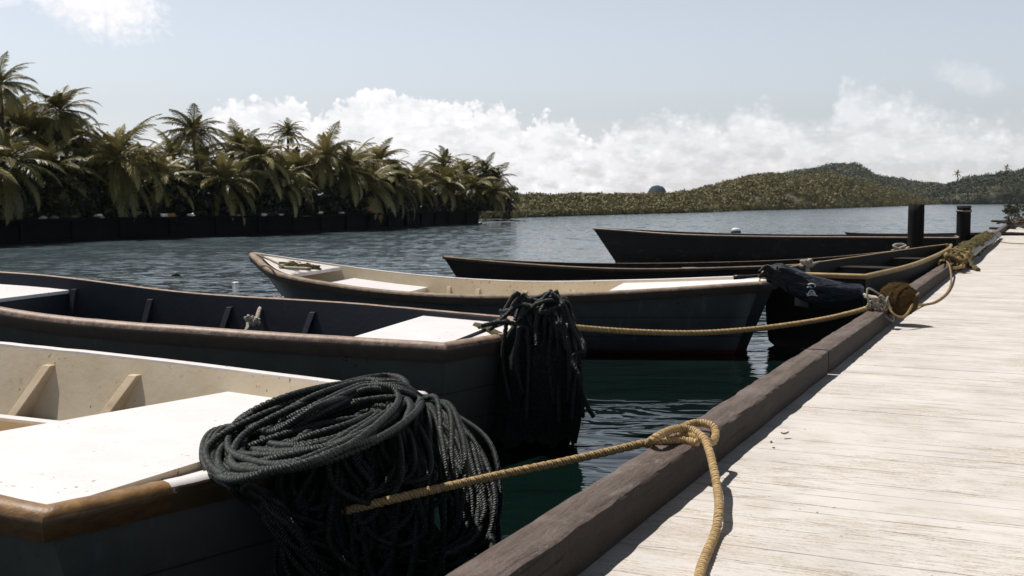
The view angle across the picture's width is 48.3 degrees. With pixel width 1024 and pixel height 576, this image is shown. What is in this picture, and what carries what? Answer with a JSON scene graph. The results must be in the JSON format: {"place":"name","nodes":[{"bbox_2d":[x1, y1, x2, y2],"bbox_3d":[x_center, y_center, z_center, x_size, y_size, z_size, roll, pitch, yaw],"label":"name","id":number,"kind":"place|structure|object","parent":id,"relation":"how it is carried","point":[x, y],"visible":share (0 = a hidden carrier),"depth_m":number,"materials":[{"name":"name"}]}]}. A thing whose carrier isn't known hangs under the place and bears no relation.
{"place":"outdoors","nodes":[
{"label":"outdoors","id":0,"kind":"place"},
{"bbox_2d":[0,204,1023,553],"bbox_3d":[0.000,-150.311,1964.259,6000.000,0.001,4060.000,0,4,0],"label":"water","id":1,"kind":"structure","parent":0,"point":[636,396],"depth_m":28.71,"materials":[{"name":"liquid"}]},
{"bbox_2d":[0,342,427,575],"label":"fishing boat","id":2,"kind":"object","parent":1,"relation":"on","point":[103,472],"visible":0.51,"depth_m":4.00,"materials":[{"name":"white wood"}]},
{"bbox_2d":[199,373,503,575],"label":"rope coil","id":3,"kind":"object","parent":2,"relation":"on","point":[365,440],"visible":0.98,"depth_m":3.88,"materials":[{"name":"black fabric"}]},
{"bbox_2d":[0,271,514,443],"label":"fishing boat","id":4,"kind":"object","parent":1,"relation":"on","point":[453,357],"visible":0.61,"depth_m":7.45,"materials":[{"name":"black wood"}]},
{"bbox_2d":[244,296,283,329],"bbox_3d":[-1.993,0.204,8.879,0.148,0.195,1.079,0,4,6],"label":"boat painter","id":5,"kind":"object","parent":4,"relation":"attached to","point":[252,321],"visible":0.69,"depth_m":8.77,"materials":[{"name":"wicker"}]},
{"bbox_2d":[473,289,595,449],"bbox_3d":[0.124,0.489,7.657,0.817,1.044,1.162,0,4,0],"label":"rope bundle","id":6,"kind":"object","parent":4,"relation":"hanging from","point":[541,398],"visible":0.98,"depth_m":7.26,"materials":[{"name":"black fabric"}]},
{"bbox_2d":[248,252,776,353],"bbox_3d":[-0.127,0.208,12.725,6.029,1.152,2.212,1,5,13],"label":"fishing boat","id":7,"kind":"object","parent":1,"relation":"on","point":[709,303],"visible":0.69,"depth_m":11.80,"materials":[{"name":"beige wood"}]},
{"bbox_2d":[255,253,321,269],"bbox_3d":[-2.483,-0.298,12.759,0.666,0.172,1.682,-2,5,-27],"label":"bow line","id":8,"kind":"object","parent":7,"relation":"on","point":[292,265],"visible":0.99,"depth_m":12.51,"materials":[{"name":"beige fabric"}]},
{"bbox_2d":[733,263,863,307],"bbox_3d":[2.822,-0.027,11.255,1.328,0.445,0.536,0,4,0],"label":"outboard motor","id":9,"kind":"object","parent":7,"relation":"attached to","point":[806,290],"visible":1,"depth_m":11.03,"materials":[{"name":"black plastic"}]},
{"bbox_2d":[442,251,887,280],"bbox_3d":[3.480,-0.236,19.916,9.655,0.841,1.718,-1,5,-18],"label":"fishing boat","id":10,"kind":"object","parent":1,"relation":"on","point":[476,268],"visible":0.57,"depth_m":18.52,"materials":[{"name":"black wood"}]},
{"bbox_2d":[446,224,1023,575],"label":"pier","id":11,"kind":"structure","parent":1,"relation":"in","point":[897,449],"depth_m":4.32,"materials":[{"name":"beige wood"}]},
{"bbox_2d":[325,419,723,575],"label":"mooring rope","id":12,"kind":"object","parent":11,"relation":"on","point":[689,433],"visible":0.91,"depth_m":4.05,"materials":[{"name":"beige fabric"}]},
{"bbox_2d":[566,306,874,335],"bbox_3d":[1.558,0.251,8.532,3.307,0.231,0.260,-3,5,-35],"label":"mooring rope","id":13,"kind":"object","parent":11,"relation":"attached to","point":[609,330],"visible":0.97,"depth_m":8.63,"materials":[{"name":"beige fabric"}]},
{"bbox_2d":[864,280,919,321],"bbox_3d":[3.163,0.100,9.454,0.365,0.345,0.663,3,5,32],"label":"fender roll","id":14,"kind":"object","parent":11,"relation":"attached to","point":[898,299],"visible":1,"depth_m":9.45,"materials":[{"name":"brown fabric"}]},
{"bbox_2d":[918,259,951,305],"bbox_3d":[5.102,-0.123,13.594,0.256,0.260,6.391,2,5,23],"label":"mooring rope","id":15,"kind":"object","parent":11,"relation":"on","point":[940,298],"visible":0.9,"depth_m":12.93,"materials":[{"name":"beige fabric"}]},
{"bbox_2d":[939,246,974,272],"bbox_3d":[6.865,-0.459,17.721,0.495,0.316,3.439,2,5,24],"label":"rope tangle","id":16,"kind":"object","parent":11,"relation":"on","point":[958,257],"visible":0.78,"depth_m":16.70,"materials":[{"name":"beige fabric"}]},
{"bbox_2d":[967,258,980,270],"bbox_3d":[6.906,-0.385,17.189,0.134,0.254,0.873,0,4,4],"label":"rope tail","id":17,"kind":"object","parent":16,"relation":"hanging from","point":[971,265],"visible":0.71,"depth_m":17.16},
{"bbox_2d":[953,230,998,260],"bbox_3d":[9.734,-0.940,23.866,0.477,0.345,10.856,2,5,25],"label":"rope tangle","id":18,"kind":"object","parent":11,"relation":"on","point":[975,241],"visible":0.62,"depth_m":22.26,"materials":[{"name":"beige fabric"}]},
{"bbox_2d":[971,232,1000,256],"bbox_3d":[10.181,-0.964,24.450,0.138,0.152,15.002,2,5,25],"label":"dark hose","id":19,"kind":"object","parent":11,"relation":"on","point":[975,251],"visible":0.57,"depth_m":22.84,"materials":[{"name":"black plastic"}]},
{"bbox_2d":[989,214,1023,229],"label":"brush pile","id":20,"kind":"object","parent":11,"relation":"on","point":[1013,222],"visible":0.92,"depth_m":41.11,"materials":[{"name":"brown plant"}]},
{"bbox_2d":[995,240,1023,243],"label":"thin cord","id":21,"kind":"object","parent":11,"relation":"on","point":[1009,243],"visible":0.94,"depth_m":27.39,"materials":[{"name":"beige fabric"}]},
{"bbox_2d":[1002,203,1021,218],"bbox_3d":[20.072,-2.967,45.895,0.720,0.949,0.640,0,4,0],"label":"shrub","id":22,"kind":"object","parent":11,"relation":"on","point":[1010,209],"visible":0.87,"depth_m":45.75,"materials":[{"name":"green plant"}]},
{"bbox_2d":[1004,204,1023,225],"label":"shrub","id":23,"kind":"object","parent":11,"relation":"on","point":[1019,214],"visible":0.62,"depth_m":45.81,"materials":[{"name":"green plant"}]},
{"bbox_2d":[731,228,740,232],"bbox_3d":[10.825,-2.744,55.212,0.487,0.341,0.435,0,4,0],"label":"buoy","id":24,"kind":"object","parent":1,"relation":"on","point":[735,230],"visible":0.82,"depth_m":55.05,"materials":[{"name":"white plastic"}]},
{"bbox_2d":[592,228,958,262],"bbox_3d":[6.178,-0.914,27.791,8.751,1.035,1.534,2,5,20],"label":"fishing boat","id":25,"kind":"object","parent":1,"relation":"on","point":[635,246],"visible":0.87,"depth_m":27.47,"materials":[{"name":"black wood"}]},
{"bbox_2d":[761,244,952,347],"bbox_3d":[5.228,0.034,15.603,1.168,1.021,7.822,3,5,31],"label":"fishing boat","id":26,"kind":"object","parent":1,"relation":"on","point":[877,272],"visible":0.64,"depth_m":12.55,"materials":[{"name":"black wood"}]},
{"bbox_2d":[799,258,822,271],"bbox_3d":[3.210,-0.198,12.473,0.243,0.228,0.672,2,5,25],"label":"rope knot","id":27,"kind":"object","parent":26,"relation":"attached to","point":[808,263],"visible":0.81,"depth_m":12.69,"materials":[{"name":"white fabric"}]},
{"bbox_2d":[891,243,909,250],"bbox_3d":[7.767,-0.807,22.703,0.554,0.180,0.166,-3,5,-35],"label":"rope lashing","id":28,"kind":"object","parent":26,"relation":"attached to","point":[895,245],"visible":0.77,"depth_m":22.62,"materials":[{"name":"white fabric"}]},
{"bbox_2d":[907,204,924,247],"bbox_3d":[8.266,0.285,23.492,0.327,4.008,0.326,0,4,0],"label":"mooring post","id":29,"kind":"object","parent":1,"relation":"in","point":[915,233],"visible":0.22,"depth_m":23.24,"materials":[{"name":"black wood"}]},
{"bbox_2d":[845,232,1023,238],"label":"canoe","id":30,"kind":"object","parent":1,"relation":"on","point":[972,235],"visible":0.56,"depth_m":33.55,"materials":[{"name":"black wood"}]},
{"bbox_2d":[956,206,971,245],"bbox_3d":[11.253,-0.081,28.579,0.388,3.953,0.387,0,4,0],"label":"mooring post","id":31,"kind":"object","parent":1,"relation":"in","point":[963,224],"visible":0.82,"depth_m":28.32,"materials":[{"name":"black wood"}]},
{"bbox_2d":[0,0,1023,193],"label":"sky","id":32,"kind":"structure","parent":0,"point":[605,96],"materials":[{"name":"white"}]},
{"bbox_2d":[497,201,722,217],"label":"hill","id":33,"kind":"structure","parent":0,"point":[613,214],"depth_m":123.47,"materials":[{"name":"green soil"}]},
{"bbox_2d":[440,191,742,218],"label":"forest","id":34,"kind":"object","parent":33,"relation":"on","point":[530,204],"visible":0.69,"depth_m":129.22,"materials":[{"name":"green plant"}]},
{"bbox_2d":[647,185,665,192],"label":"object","id":35,"kind":"structure","parent":0,"point":[656,188],"depth_m":892.57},
{"bbox_2d":[732,184,934,210],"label":"hill","id":36,"kind":"structure","parent":0,"point":[790,194],"depth_m":198.77,"materials":[{"name":"green plant"}]},
{"bbox_2d":[675,171,942,210],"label":"forest","id":37,"kind":"object","parent":36,"relation":"on","point":[727,191],"visible":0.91,"depth_m":217.84,"materials":[{"name":"green plant"}]},
{"bbox_2d":[938,172,1023,203],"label":"hill","id":38,"kind":"structure","parent":0,"point":[995,195],"depth_m":411.06,"materials":[{"name":"green plant"}]},
{"bbox_2d":[922,168,1023,203],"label":"forest","id":39,"kind":"object","parent":38,"relation":"on","point":[950,189],"visible":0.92,"depth_m":416.10,"materials":[{"name":"green plant"}]},
{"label":"ground","id":40,"kind":"structure","parent":0,"visible":0},
{"bbox_2d":[0,146,18,184],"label":"palm tree","id":41,"kind":"object","parent":40,"relation":"on","point":[6,172],"visible":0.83,"depth_m":39.10,"materials":[{"name":"green plant"}]},
{"bbox_2d":[0,51,39,215],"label":"palm tree","id":42,"kind":"object","parent":40,"relation":"on","point":[10,98],"visible":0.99,"depth_m":43.61,"materials":[{"name":"green plant"}]},
{"bbox_2d":[0,93,42,141],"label":"palm tree","id":43,"kind":"object","parent":40,"relation":"on","point":[7,120],"visible":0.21,"depth_m":46.34,"materials":[{"name":"green plant"}]},
{"bbox_2d":[0,127,68,225],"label":"palm tree","id":44,"kind":"object","parent":40,"relation":"on","point":[15,155],"visible":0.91,"depth_m":41.24,"materials":[{"name":"green plant"}]},
{"bbox_2d":[3,95,79,176],"bbox_3d":[-19.723,-5.298,46.392,3.806,4.810,3.894,0,4,0],"label":"palm tree","id":45,"kind":"object","parent":40,"relation":"on","point":[30,120],"visible":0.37,"depth_m":46.06,"materials":[{"name":"green plant"}]},
{"bbox_2d":[29,102,79,148],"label":"palm tree","id":46,"kind":"object","parent":40,"relation":"on","point":[41,133],"visible":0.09,"depth_m":48.15,"materials":[{"name":"green plant"}]},
{"bbox_2d":[12,134,107,217],"bbox_3d":[-18.332,-4.064,45.132,4.513,4.075,4.198,0,4,0],"label":"palm tree","id":47,"kind":"object","parent":40,"relation":"on","point":[51,152],"visible":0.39,"depth_m":44.77,"materials":[{"name":"green plant"}]},
{"bbox_2d":[23,85,102,159],"bbox_3d":[-18.540,-5.703,47.114,3.153,5.506,3.480,-2,5,-28],"label":"palm tree","id":48,"kind":"object","parent":40,"relation":"on","point":[56,101],"visible":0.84,"depth_m":46.37,"materials":[{"name":"green plant"}]},
{"bbox_2d":[55,117,109,162],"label":"palm tree","id":49,"kind":"object","parent":40,"relation":"on","point":[84,141],"visible":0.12,"depth_m":48.88,"materials":[{"name":"green plant"}]},
{"bbox_2d":[66,133,106,184],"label":"palm tree","id":50,"kind":"object","parent":40,"relation":"on","point":[88,145],"visible":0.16,"depth_m":47.97,"materials":[{"name":"green plant"}]},
{"bbox_2d":[80,131,132,166],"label":"palm tree","id":51,"kind":"object","parent":40,"relation":"on","point":[98,134],"visible":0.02,"depth_m":50.10,"materials":[{"name":"green plant"}]},
{"bbox_2d":[61,114,170,220],"bbox_3d":[-16.285,-4.686,47.058,4.607,5.092,4.574,0,4,0],"label":"palm tree","id":52,"kind":"object","parent":40,"relation":"on","point":[118,173],"visible":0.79,"depth_m":46.36,"materials":[{"name":"green plant"}]},
{"bbox_2d":[100,142,172,199],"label":"palm tree","id":53,"kind":"object","parent":40,"relation":"on","point":[138,158],"visible":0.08,"depth_m":48.70,"materials":[{"name":"green plant"}]},
{"bbox_2d":[125,142,175,162],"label":"palm tree","id":54,"kind":"object","parent":40,"relation":"on","point":[157,145],"visible":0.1,"depth_m":52.87,"materials":[{"name":"green plant"}]},
{"bbox_2d":[137,128,193,167],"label":"palm tree","id":55,"kind":"object","parent":40,"relation":"on","point":[163,148],"visible":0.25,"depth_m":55.13,"materials":[{"name":"green plant"}]},
{"bbox_2d":[123,148,209,213],"bbox_3d":[-15.009,-4.378,48.935,3.949,3.175,3.955,0,4,0],"label":"palm tree","id":56,"kind":"object","parent":40,"relation":"on","point":[162,171],"visible":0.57,"depth_m":48.46,"materials":[{"name":"green plant"}]},
{"bbox_2d":[164,151,215,212],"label":"palm tree","id":57,"kind":"object","parent":40,"relation":"on","point":[191,167],"visible":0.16,"depth_m":51.91,"materials":[{"name":"green plant"}]},
{"bbox_2d":[155,103,229,190],"bbox_3d":[-14.447,-5.795,51.785,3.260,4.969,3.426,0,4,0],"label":"palm tree","id":58,"kind":"object","parent":40,"relation":"on","point":[194,128],"visible":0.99,"depth_m":51.54,"materials":[{"name":"green plant"}]},
{"bbox_2d":[171,141,227,176],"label":"palm tree","id":59,"kind":"object","parent":40,"relation":"on","point":[190,162],"visible":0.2,"depth_m":53.37,"materials":[{"name":"green plant"}]},
{"bbox_2d":[187,151,269,220],"bbox_3d":[-12.687,-4.357,50.759,3.829,3.313,3.751,0,4,0],"label":"palm tree","id":60,"kind":"object","parent":40,"relation":"on","point":[223,169],"visible":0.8,"depth_m":50.36,"materials":[{"name":"green plant"}]},
{"bbox_2d":[202,118,277,177],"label":"palm tree","id":61,"kind":"object","parent":40,"relation":"on","point":[235,137],"visible":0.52,"depth_m":53.51,"materials":[{"name":"green plant"}]},
{"bbox_2d":[0,210,481,244],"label":"sea wall","id":62,"kind":"structure","parent":40,"relation":"on","point":[37,231],"depth_m":48.84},
{"bbox_2d":[93,214,104,217],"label":"litter","id":63,"kind":"object","parent":62,"relation":"on","point":[99,215],"visible":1,"depth_m":44.69,"materials":[{"name":"plastic"}]},
{"bbox_2d":[167,213,176,216],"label":"litter","id":64,"kind":"object","parent":62,"relation":"on","point":[171,214],"visible":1,"depth_m":47.47,"materials":[{"name":"brown"}]},
{"bbox_2d":[362,206,375,211],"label":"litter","id":65,"kind":"object","parent":62,"relation":"on","point":[369,209],"visible":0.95,"depth_m":60.49,"materials":[{"name":"brown"}]},
{"bbox_2d":[215,128,266,179],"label":"palm tree","id":66,"kind":"object","parent":40,"relation":"on","point":[251,132],"visible":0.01,"depth_m":57.58,"materials":[{"name":"green plant"}]},
{"bbox_2d":[0,155,515,218],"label":"undergrowth","id":67,"kind":"object","parent":40,"relation":"on","point":[267,203],"visible":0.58,"depth_m":49.48,"materials":[{"name":"green plant"}]},
{"bbox_2d":[500,185,520,218],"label":"broadleaf tree","id":68,"kind":"object","parent":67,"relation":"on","point":[516,198],"visible":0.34,"depth_m":82.45,"materials":[{"name":"green plant"}]},
{"bbox_2d":[221,130,302,199],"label":"palm tree","id":69,"kind":"object","parent":40,"relation":"on","point":[255,146],"visible":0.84,"depth_m":52.00,"materials":[{"name":"green plant"}]},
{"bbox_2d":[250,135,286,166],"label":"palm tree","id":70,"kind":"object","parent":40,"relation":"on","point":[279,145],"visible":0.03,"depth_m":58.73,"materials":[{"name":"green plant"}]},
{"bbox_2d":[247,153,318,216],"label":"palm tree","id":71,"kind":"object","parent":40,"relation":"on","point":[295,176],"visible":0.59,"depth_m":53.45,"materials":[{"name":"green plant"}]},
{"bbox_2d":[267,118,306,150],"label":"palm tree","id":72,"kind":"object","parent":40,"relation":"on","point":[288,127],"visible":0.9,"depth_m":60.49,"materials":[{"name":"green plant"}]},
{"bbox_2d":[277,147,311,183],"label":"palm tree","id":73,"kind":"object","parent":40,"relation":"on","point":[295,149],"visible":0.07,"depth_m":59.74,"materials":[{"name":"green plant"}]},
{"bbox_2d":[272,150,328,188],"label":"palm tree","id":74,"kind":"object","parent":40,"relation":"on","point":[297,161],"visible":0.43,"depth_m":57.53,"materials":[{"name":"green plant"}]},
{"bbox_2d":[282,120,360,197],"bbox_3d":[-9.733,-6.181,58.479,4.165,4.706,3.841,0,4,0],"label":"palm tree","id":75,"kind":"object","parent":40,"relation":"on","point":[326,145],"visible":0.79,"depth_m":58.24,"materials":[{"name":"green plant"}]},
{"bbox_2d":[316,143,389,212],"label":"palm tree","id":76,"kind":"object","parent":40,"relation":"on","point":[344,180],"visible":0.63,"depth_m":59.25,"materials":[{"name":"green plant"}]},
{"bbox_2d":[339,137,375,183],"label":"palm tree","id":77,"kind":"object","parent":40,"relation":"on","point":[358,151],"visible":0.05,"depth_m":65.80,"materials":[{"name":"green plant"}]},
{"bbox_2d":[338,158,409,222],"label":"palm tree","id":78,"kind":"object","parent":40,"relation":"on","point":[376,188],"visible":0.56,"depth_m":61.12,"materials":[{"name":"green plant"}]},
{"bbox_2d":[352,137,410,187],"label":"palm tree","id":79,"kind":"object","parent":40,"relation":"on","point":[379,153],"visible":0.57,"depth_m":63.77,"materials":[{"name":"green plant"}]},
{"bbox_2d":[382,156,410,186],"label":"palm tree","id":80,"kind":"object","parent":40,"relation":"on","point":[403,168],"visible":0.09,"depth_m":67.64,"materials":[{"name":"green plant"}]},
{"bbox_2d":[375,157,422,223],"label":"palm tree","id":81,"kind":"object","parent":40,"relation":"on","point":[399,189],"visible":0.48,"depth_m":64.04,"materials":[{"name":"green plant"}]},
{"bbox_2d":[396,155,443,211],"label":"palm tree","id":82,"kind":"object","parent":40,"relation":"on","point":[424,190],"visible":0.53,"depth_m":68.84,"materials":[{"name":"green plant"}]},
{"bbox_2d":[399,160,442,192],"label":"palm tree","id":83,"kind":"object","parent":40,"relation":"on","point":[425,176],"visible":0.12,"depth_m":72.64,"materials":[{"name":"green plant"}]},
{"bbox_2d":[418,145,470,187],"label":"palm tree","id":84,"kind":"object","parent":40,"relation":"on","point":[444,159],"visible":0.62,"depth_m":75.11,"materials":[{"name":"green plant"}]},
{"bbox_2d":[411,158,480,211],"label":"palm tree","id":85,"kind":"object","parent":40,"relation":"on","point":[446,188],"visible":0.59,"depth_m":72.34,"materials":[{"name":"green plant"}]},
{"bbox_2d":[453,158,490,194],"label":"palm tree","id":86,"kind":"object","parent":40,"relation":"on","point":[466,168],"visible":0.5,"depth_m":78.16,"materials":[{"name":"green plant"}]},
{"bbox_2d":[452,169,499,220],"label":"palm tree","id":87,"kind":"object","parent":40,"relation":"on","point":[475,191],"visible":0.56,"depth_m":76.42,"materials":[{"name":"green plant"}]},
{"bbox_2d":[469,152,508,194],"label":"palm tree","id":88,"kind":"object","parent":40,"relation":"on","point":[481,166],"visible":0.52,"depth_m":78.41,"materials":[{"name":"green plant"}]},
{"bbox_2d":[473,177,518,217],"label":"palm tree","id":89,"kind":"object","parent":40,"relation":"on","point":[494,196],"visible":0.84,"depth_m":76.72,"materials":[{"name":"green plant"}]},
{"bbox_2d":[477,162,516,196],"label":"palm tree","id":90,"kind":"object","parent":40,"relation":"on","point":[498,174],"visible":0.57,"depth_m":78.67,"materials":[{"name":"green plant"}]},
{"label":"hill","id":91,"kind":"structure","parent":0,"visible":0},
{"bbox_2d":[697,161,944,195],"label":"forest","id":92,"kind":"object","parent":91,"relation":"on","point":[852,169],"visible":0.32,"depth_m":594.19,"materials":[{"name":"green plant"}]}
]}

